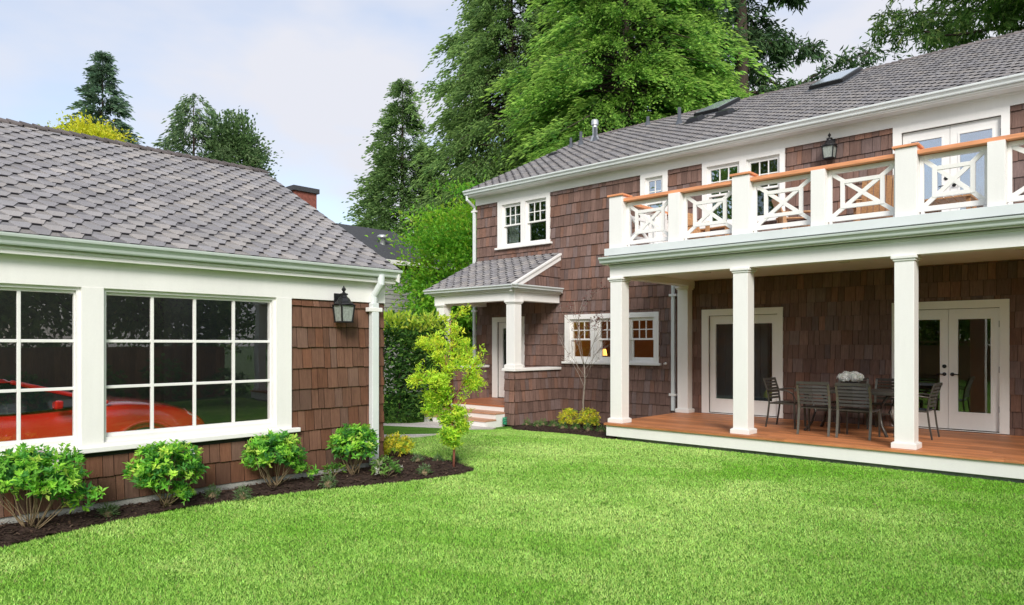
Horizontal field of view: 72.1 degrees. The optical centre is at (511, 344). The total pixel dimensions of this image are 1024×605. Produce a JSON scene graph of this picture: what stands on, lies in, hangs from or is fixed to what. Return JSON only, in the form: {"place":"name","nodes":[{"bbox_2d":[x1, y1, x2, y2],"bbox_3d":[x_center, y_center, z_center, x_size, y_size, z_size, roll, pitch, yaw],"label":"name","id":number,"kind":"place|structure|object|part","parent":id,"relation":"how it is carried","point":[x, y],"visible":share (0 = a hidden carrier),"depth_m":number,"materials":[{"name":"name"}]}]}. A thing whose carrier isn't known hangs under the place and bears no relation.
{"place":"outdoors","nodes":[
{"label":"outdoors","id":0,"kind":"place"},
{"bbox_2d":[383,421,495,437],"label":"path","id":1,"kind":"structure","parent":0,"point":[431,424],"depth_m":15.40,"materials":[{"name":"concrete"}]},
{"bbox_2d":[0,392,1023,604],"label":"lawn","id":2,"kind":"structure","parent":0,"point":[388,430],"depth_m":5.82,"materials":[{"name":"plant"}]},
{"bbox_2d":[0,118,402,524],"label":"garage","id":3,"kind":"structure","parent":2,"relation":"on","point":[205,289],"depth_m":8.81,"materials":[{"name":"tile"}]},
{"bbox_2d":[0,283,79,451],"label":"window","id":4,"kind":"structure","parent":3,"relation":"in","point":[74,439],"depth_m":6.86,"materials":[{"name":"white paint"}]},
{"bbox_2d":[0,378,204,441],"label":"parked car","id":5,"kind":"object","parent":3,"relation":"in","point":[46,414],"visible":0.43,"depth_m":7.77,"materials":[{"name":"red paint"}]},
{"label":"window","id":6,"kind":"part","parent":5,"relation":"part of","materials":[{"name":"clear glass"}]},
{"bbox_2d":[104,289,274,441],"bbox_3d":[-3.580,0.214,7.930,0.120,1.572,1.910,0,0,42],"label":"window","id":7,"kind":"structure","parent":3,"relation":"in","point":[193,429],"depth_m":7.92,"materials":[{"name":"white paint"}]},
{"bbox_2d":[332,286,355,322],"bbox_3d":[-2.183,-0.520,9.127,0.279,0.479,0.270,0,0,42],"label":"wall lantern","id":8,"kind":"object","parent":3,"relation":"attached to","point":[343,306],"depth_m":9.08,"materials":[{"name":"black metal"}]},
{"bbox_2d":[0,451,473,547],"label":"mulch bed","id":9,"kind":"object","parent":2,"relation":"on","point":[10,533],"visible":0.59,"depth_m":7.91,"materials":[{"name":"brown soil"}]},
{"bbox_2d":[0,442,107,528],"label":"shrub","id":10,"kind":"object","parent":9,"relation":"on","point":[63,472],"visible":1,"depth_m":6.29,"materials":[{"name":"green plant"}]},
{"bbox_2d":[95,502,120,519],"bbox_3d":[-3.942,1.638,6.869,0.233,0.231,0.247,0,0,-34],"label":"mound plant","id":11,"kind":"object","parent":9,"relation":"on","point":[107,511],"visible":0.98,"depth_m":6.85,"materials":[{"name":"green plant"}]},
{"bbox_2d":[121,438,209,507],"bbox_3d":[-3.591,1.337,7.288,0.835,0.696,0.801,0,0,42],"label":"shrub","id":12,"kind":"object","parent":9,"relation":"on","point":[159,459],"visible":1,"depth_m":7.18,"materials":[{"name":"green plant"}]},
{"bbox_2d":[202,483,221,499],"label":"mound plant","id":13,"kind":"object","parent":9,"relation":"on","point":[213,492],"visible":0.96,"depth_m":7.67,"materials":[{"name":"green plant"}]},
{"bbox_2d":[232,484,254,500],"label":"mound plant","id":14,"kind":"object","parent":9,"relation":"on","point":[242,493],"visible":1,"depth_m":7.68,"materials":[{"name":"green plant"}]},
{"bbox_2d":[239,429,318,487],"bbox_3d":[-2.707,1.342,8.255,0.732,0.686,0.905,0,0,42],"label":"shrub","id":15,"kind":"object","parent":9,"relation":"on","point":[262,453],"visible":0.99,"depth_m":8.12,"materials":[{"name":"green plant"}]},
{"bbox_2d":[318,473,338,489],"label":"mound plant","id":16,"kind":"object","parent":9,"relation":"on","point":[328,483],"visible":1,"depth_m":8.33,"materials":[{"name":"green plant"}]},
{"bbox_2d":[322,461,345,475],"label":"perennial","id":17,"kind":"object","parent":9,"relation":"on","point":[335,466],"visible":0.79,"depth_m":8.84,"materials":[{"name":"green plant"}]},
{"bbox_2d":[326,423,380,474],"bbox_3d":[-2.018,1.332,8.924,0.688,0.704,0.695,0,0,-17],"label":"shrub","id":18,"kind":"object","parent":9,"relation":"on","point":[345,441],"visible":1,"depth_m":8.81,"materials":[{"name":"green plant"}]},
{"bbox_2d":[369,454,403,477],"bbox_3d":[-1.574,1.535,8.848,0.427,0.310,0.451,0,0,1],"label":"perennial","id":19,"kind":"object","parent":9,"relation":"on","point":[376,465],"visible":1,"depth_m":8.81,"materials":[{"name":"green plant"}]},
{"bbox_2d":[383,431,415,456],"bbox_3d":[-1.717,1.487,10.446,0.587,0.405,0.564,0,0,-12],"label":"yellow shrub","id":20,"kind":"object","parent":9,"relation":"on","point":[398,443],"visible":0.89,"depth_m":10.36,"materials":[{"name":"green plant"}]},
{"bbox_2d":[411,451,424,461],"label":"mound plant","id":21,"kind":"object","parent":9,"relation":"on","point":[415,458],"visible":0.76,"depth_m":9.92,"materials":[{"name":"green plant"}]},
{"bbox_2d":[417,463,432,475],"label":"mound plant","id":22,"kind":"object","parent":9,"relation":"on","point":[423,470],"visible":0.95,"depth_m":9.04,"materials":[{"name":"green plant"}]},
{"bbox_2d":[432,452,444,460],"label":"mound plant","id":23,"kind":"object","parent":9,"relation":"on","point":[438,457],"visible":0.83,"depth_m":9.89,"materials":[{"name":"green plant"}]},
{"bbox_2d":[404,303,487,466],"bbox_3d":[-0.862,0.569,9.519,1.106,2.263,0.922,0,0,4],"label":"young tree","id":24,"kind":"object","parent":9,"relation":"on","point":[452,421],"visible":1,"depth_m":9.47,"materials":[{"name":"green plant"}]},
{"bbox_2d":[451,453,461,462],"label":"mound plant","id":25,"kind":"object","parent":9,"relation":"on","point":[457,459],"visible":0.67,"depth_m":9.95,"materials":[{"name":"green plant"}]},
{"bbox_2d":[286,185,454,393],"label":"neighbouring house","id":26,"kind":"structure","parent":2,"relation":"on","point":[308,195],"depth_m":27.26,"materials":[{"name":"grey"}]},
{"bbox_2d":[339,78,453,241],"bbox_3d":[-6.576,-4.749,40.245,12.525,20.792,13.718,0,0,-10],"label":"fir tree","id":27,"kind":"object","parent":2,"relation":"on","point":[383,175],"visible":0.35,"depth_m":39.08,"materials":[{"name":"green plant"}]},
{"bbox_2d":[383,308,451,423],"bbox_3d":[-3.017,0.493,17.057,2.507,2.839,2.874,0,0,42],"label":"laurel hedge","id":28,"kind":"object","parent":2,"relation":"on","point":[403,327],"visible":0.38,"depth_m":16.57,"materials":[{"name":"green plant"}]},
{"bbox_2d":[365,171,489,369],"bbox_3d":[-1.166,-1.882,23.756,7.526,7.710,7.483,0,0,-13],"label":"maple tree","id":29,"kind":"object","parent":2,"relation":"on","point":[450,238],"visible":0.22,"depth_m":22.76,"materials":[{"name":"green plant"}]},
{"bbox_2d":[393,0,604,341],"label":"cedar tree","id":30,"kind":"object","parent":2,"relation":"on","point":[485,59],"visible":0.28,"depth_m":36.79,"materials":[{"name":"green plant"}]},
{"bbox_2d":[512,420,619,438],"bbox_3d":[1.555,1.783,14.930,3.803,0.242,3.177,0,0,42],"label":"mulch bed","id":31,"kind":"object","parent":2,"relation":"on","point":[570,430],"visible":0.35,"depth_m":15.01,"materials":[{"name":"brown soil"}]},
{"bbox_2d":[521,418,531,424],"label":"mound plant","id":32,"kind":"object","parent":31,"relation":"on","point":[526,422],"visible":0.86,"depth_m":15.86,"materials":[{"name":"green plant"}]},
{"bbox_2d":[532,420,542,426],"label":"mound plant","id":33,"kind":"object","parent":31,"relation":"on","point":[536,423],"visible":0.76,"depth_m":15.51,"materials":[{"name":"green plant"}]},
{"bbox_2d":[548,419,557,425],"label":"mound plant","id":34,"kind":"object","parent":31,"relation":"on","point":[553,424],"visible":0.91,"depth_m":15.54,"materials":[{"name":"green plant"}]},
{"bbox_2d":[557,421,567,428],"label":"mound plant","id":35,"kind":"object","parent":31,"relation":"on","point":[561,425],"visible":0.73,"depth_m":15.21,"materials":[{"name":"green plant"}]},
{"bbox_2d":[557,407,578,425],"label":"yellow shrub","id":36,"kind":"object","parent":31,"relation":"on","point":[567,418],"visible":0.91,"depth_m":15.58,"materials":[{"name":"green plant"}]},
{"bbox_2d":[571,421,580,428],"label":"mound plant","id":37,"kind":"object","parent":31,"relation":"on","point":[575,427],"visible":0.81,"depth_m":15.01,"materials":[{"name":"green plant"}]},
{"bbox_2d":[555,282,609,408],"bbox_3d":[1.615,0.246,15.884,1.581,3.210,1.094,0,0,32],"label":"bare sapling","id":38,"kind":"object","parent":31,"relation":"on","point":[579,337],"visible":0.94,"depth_m":15.73,"materials":[{"name":"brown plant"}]},
{"bbox_2d":[583,422,592,430],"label":"mound plant","id":39,"kind":"object","parent":31,"relation":"on","point":[587,428],"visible":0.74,"depth_m":14.79,"materials":[{"name":"green plant"}]},
{"bbox_2d":[577,407,600,426],"bbox_3d":[1.672,1.609,15.332,0.525,0.500,0.532,0,0,42],"label":"yellow shrub","id":40,"kind":"object","parent":31,"relation":"on","point":[593,416],"visible":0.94,"depth_m":15.26,"materials":[{"name":"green plant"}]},
{"bbox_2d":[595,424,605,431],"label":"mound plant","id":41,"kind":"object","parent":31,"relation":"on","point":[600,429],"visible":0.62,"depth_m":14.48,"materials":[{"name":"green plant"}]},
{"bbox_2d":[494,0,704,161],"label":"cedar tree","id":42,"kind":"object","parent":2,"relation":"on","point":[614,59],"visible":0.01,"depth_m":40.66,"materials":[{"name":"green plant"}]},
{"bbox_2d":[468,0,775,263],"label":"cedar tree","id":43,"kind":"object","parent":2,"relation":"on","point":[581,37],"visible":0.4,"depth_m":30.81,"materials":[{"name":"green plant"}]},
{"bbox_2d":[423,30,1023,482],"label":"house","id":44,"kind":"structure","parent":2,"relation":"on","point":[915,296],"depth_m":12.86,"materials":[{"name":"wood"}]},
{"bbox_2d":[498,322,505,396],"bbox_3d":[-0.040,0.412,18.374,0.838,1.972,0.068,0,0,41],"label":"entry door","id":45,"kind":"structure","parent":44,"relation":"in","point":[502,325],"depth_m":18.56,"materials":[{"name":"white paint"}]},
{"bbox_2d":[503,202,520,246],"bbox_3d":[0.048,-3.087,18.320,0.665,1.115,0.130,0,0,42],"label":"window","id":46,"kind":"structure","parent":44,"relation":"in","point":[505,207],"depth_m":18.42,"materials":[{"name":"white paint"}]},
{"bbox_2d":[526,198,545,243],"bbox_3d":[0.661,-3.087,17.760,0.695,1.115,0.130,0,0,42],"label":"window","id":47,"kind":"structure","parent":44,"relation":"in","point":[528,223],"depth_m":17.90,"materials":[{"name":"white paint"}]},
{"bbox_2d":[570,319,590,360],"bbox_3d":[1.686,-0.105,16.825,0.635,0.990,0.130,0,0,42],"label":"window","id":48,"kind":"structure","parent":44,"relation":"in","point":[578,358],"depth_m":16.93,"materials":[{"name":"white paint"}]},
{"bbox_2d":[598,318,609,360],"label":"window","id":49,"kind":"structure","parent":44,"relation":"in","point":[600,341],"depth_m":16.43,"materials":[{"name":"white paint"}]},
{"bbox_2d":[630,317,653,361],"bbox_3d":[2.933,-0.105,15.687,0.655,0.990,0.130,0,0,42],"label":"window","id":50,"kind":"structure","parent":44,"relation":"in","point":[632,340],"depth_m":15.74,"materials":[{"name":"white paint"}]},
{"bbox_2d":[646,176,661,227],"bbox_3d":[3.167,-3.105,15.473,0.440,1.110,0.130,0,0,42],"label":"window","id":51,"kind":"structure","parent":44,"relation":"in","point":[648,180],"depth_m":15.52,"materials":[{"name":"white paint"}]},
{"bbox_2d":[688,213,728,239],"bbox_3d":[3.705,-2.142,13.634,0.740,0.923,0.809,0,0,-38],"label":"wooden armchair","id":52,"kind":"object","parent":44,"relation":"on","point":[697,229],"visible":0.3,"depth_m":13.76,"materials":[{"name":"brown wood"}]},
{"bbox_2d":[709,315,732,412],"bbox_3d":[4.365,0.408,14.344,0.718,1.979,0.071,0,0,42],"label":"french door","id":53,"kind":"structure","parent":44,"relation":"in","point":[720,405],"depth_m":14.49,"materials":[{"name":"white paint"}]},
{"bbox_2d":[707,162,738,222],"bbox_3d":[4.353,-3.050,14.392,0.710,1.220,0.130,0,0,42],"label":"window","id":54,"kind":"structure","parent":44,"relation":"in","point":[709,170],"depth_m":14.47,"materials":[{"name":"white paint"}]},
{"bbox_2d":[747,154,779,218],"bbox_3d":[4.966,-3.050,13.832,0.670,1.220,0.130,0,0,42],"label":"window","id":55,"kind":"structure","parent":44,"relation":"in","point":[774,157],"depth_m":13.75,"materials":[{"name":"white paint"}]},
{"bbox_2d":[754,314,776,415],"bbox_3d":[4.900,0.408,13.857,0.718,1.979,0.071,0,0,42],"label":"french door","id":56,"kind":"structure","parent":44,"relation":"in","point":[760,407],"depth_m":13.69,"materials":[{"name":"white paint"}]},
{"bbox_2d":[763,377,806,428],"bbox_3d":[4.729,1.010,12.201,0.564,0.844,0.566,0,0,42],"label":"patio armchair","id":57,"kind":"object","parent":44,"relation":"on","point":[778,390],"visible":0.91,"depth_m":12.19,"materials":[{"name":"metal"}]},
{"bbox_2d":[771,194,810,229],"bbox_3d":[5.030,-2.142,12.397,0.809,0.923,0.740,0,0,12],"label":"wooden armchair","id":58,"kind":"object","parent":44,"relation":"on","point":[782,219],"visible":0.35,"depth_m":12.35,"materials":[{"name":"brown wood"}]},
{"bbox_2d":[796,381,839,436],"bbox_3d":[4.889,1.010,11.241,0.504,0.844,0.564,0,0,42],"label":"patio chair","id":59,"kind":"object","parent":44,"relation":"on","point":[829,407],"visible":0.96,"depth_m":11.09,"materials":[{"name":"metal"}]},
{"bbox_2d":[821,133,837,160],"bbox_3d":[5.767,-3.606,12.789,0.270,0.479,0.279,0,0,42],"label":"wall lantern","id":60,"kind":"object","parent":44,"relation":"attached to","point":[829,146],"depth_m":12.74,"materials":[{"name":"black metal"}]},
{"bbox_2d":[794,387,893,436],"bbox_3d":[5.564,1.094,11.512,1.540,0.704,0.928,0,0,42],"label":"dining table","id":61,"kind":"object","parent":44,"relation":"on","point":[887,393],"visible":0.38,"depth_m":11.34,"materials":[{"name":"metal"}]},
{"bbox_2d":[837,371,864,389],"bbox_3d":[5.509,0.589,11.483,0.415,0.306,0.421,0,0,42],"label":"flower arrangement","id":62,"kind":"object","parent":61,"relation":"on","point":[852,376],"visible":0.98,"depth_m":11.38,"materials":[{"name":"white plant"}]},
{"bbox_2d":[830,378,868,428],"bbox_3d":[5.867,1.010,12.260,0.504,0.844,0.564,0,0,42],"label":"patio chair","id":63,"kind":"object","parent":44,"relation":"on","point":[866,382],"visible":0.27,"depth_m":12.28,"materials":[{"name":"metal"}]},
{"bbox_2d":[835,383,880,439],"bbox_3d":[5.312,1.010,10.814,0.504,0.844,0.564,0,0,42],"label":"patio chair","id":64,"kind":"object","parent":44,"relation":"on","point":[869,409],"visible":1,"depth_m":10.67,"materials":[{"name":"metal"}]},
{"bbox_2d":[851,175,893,220],"bbox_3d":[5.847,-2.142,11.250,0.740,0.923,0.809,0,0,22],"label":"wooden armchair","id":65,"kind":"object","parent":44,"relation":"on","point":[889,190],"visible":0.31,"depth_m":11.00,"materials":[{"name":"brown wood"}]},
{"bbox_2d":[867,378,893,429],"bbox_3d":[6.317,1.010,11.849,0.504,0.844,0.564,0,0,42],"label":"patio chair","id":66,"kind":"object","parent":44,"relation":"on","point":[875,403],"visible":0.5,"depth_m":12.09,"materials":[{"name":"metal"}]},
{"bbox_2d":[893,382,942,439],"bbox_3d":[6.250,1.010,10.839,0.564,0.844,0.566,0,0,42],"label":"patio armchair","id":67,"kind":"object","parent":44,"relation":"on","point":[927,409],"visible":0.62,"depth_m":10.62,"materials":[{"name":"metal"}]},
{"bbox_2d":[903,126,949,211],"bbox_3d":[6.999,-2.680,11.917,0.710,1.897,0.107,0,0,42],"label":"french door","id":68,"kind":"structure","parent":44,"relation":"in","point":[941,132],"depth_m":11.80,"materials":[{"name":"white paint"}]},
{"bbox_2d":[918,309,947,427],"bbox_3d":[6.978,0.408,11.936,0.715,1.979,0.107,0,0,42],"label":"french door","id":69,"kind":"structure","parent":44,"relation":"in","point":[942,314],"depth_m":11.76,"materials":[{"name":"white paint"}]},
{"bbox_2d":[924,194,977,208],"bbox_3d":[6.386,-1.903,10.418,0.790,0.445,0.600,0,0,42],"label":"balcony table","id":70,"kind":"object","parent":44,"relation":"on","point":[954,199],"visible":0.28,"depth_m":10.21,"materials":[{"name":"brown wood"}]},
{"bbox_2d":[948,308,998,431],"bbox_3d":[7.511,0.408,11.450,0.715,1.979,0.107,0,0,42],"label":"french door","id":71,"kind":"structure","parent":44,"relation":"in","point":[956,419],"depth_m":11.49,"materials":[{"name":"white paint"}]},
{"bbox_2d":[950,116,1000,210],"bbox_3d":[7.527,-2.680,11.435,0.710,1.897,0.107,0,0,42],"label":"french door","id":72,"kind":"structure","parent":44,"relation":"in","point":[956,130],"depth_m":11.53,"materials":[{"name":"white paint"}]},
{"bbox_2d":[640,0,913,122],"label":"pine tree","id":73,"kind":"object","parent":2,"relation":"on","point":[780,47],"visible":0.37,"depth_m":35.84,"materials":[{"name":"green plant"}]},
{"bbox_2d":[862,0,1023,56],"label":"cedar tree","id":74,"kind":"object","parent":2,"relation":"on","point":[1008,15],"visible":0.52,"depth_m":35.51,"materials":[{"name":"green plant"}]},
{"bbox_2d":[0,0,1023,231],"label":"sky","id":75,"kind":"structure","parent":0,"point":[316,75],"materials":[{"name":"white"}]},
{"bbox_3d":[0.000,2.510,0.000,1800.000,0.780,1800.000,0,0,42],"label":"ground","id":76,"kind":"structure","parent":0,"visible":0},
{"bbox_2d":[38,107,140,141],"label":"yellow tree","id":77,"kind":"object","parent":76,"relation":"on","point":[100,130],"visible":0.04,"depth_m":40.73,"materials":[{"name":"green plant"}]},
{"bbox_2d":[60,50,144,144],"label":"fir tree","id":78,"kind":"object","parent":76,"relation":"on","point":[94,85],"visible":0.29,"depth_m":59.44,"materials":[{"name":"green plant"}]},
{"bbox_2d":[152,92,235,161],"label":"cedar tree","id":79,"kind":"object","parent":76,"relation":"on","point":[178,131],"visible":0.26,"depth_m":49.40,"materials":[{"name":"green plant"}]},
{"bbox_2d":[195,107,282,179],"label":"poplar tree","id":80,"kind":"object","parent":76,"relation":"on","point":[237,143],"visible":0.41,"depth_m":49.05,"materials":[{"name":"green plant"}]}
]}

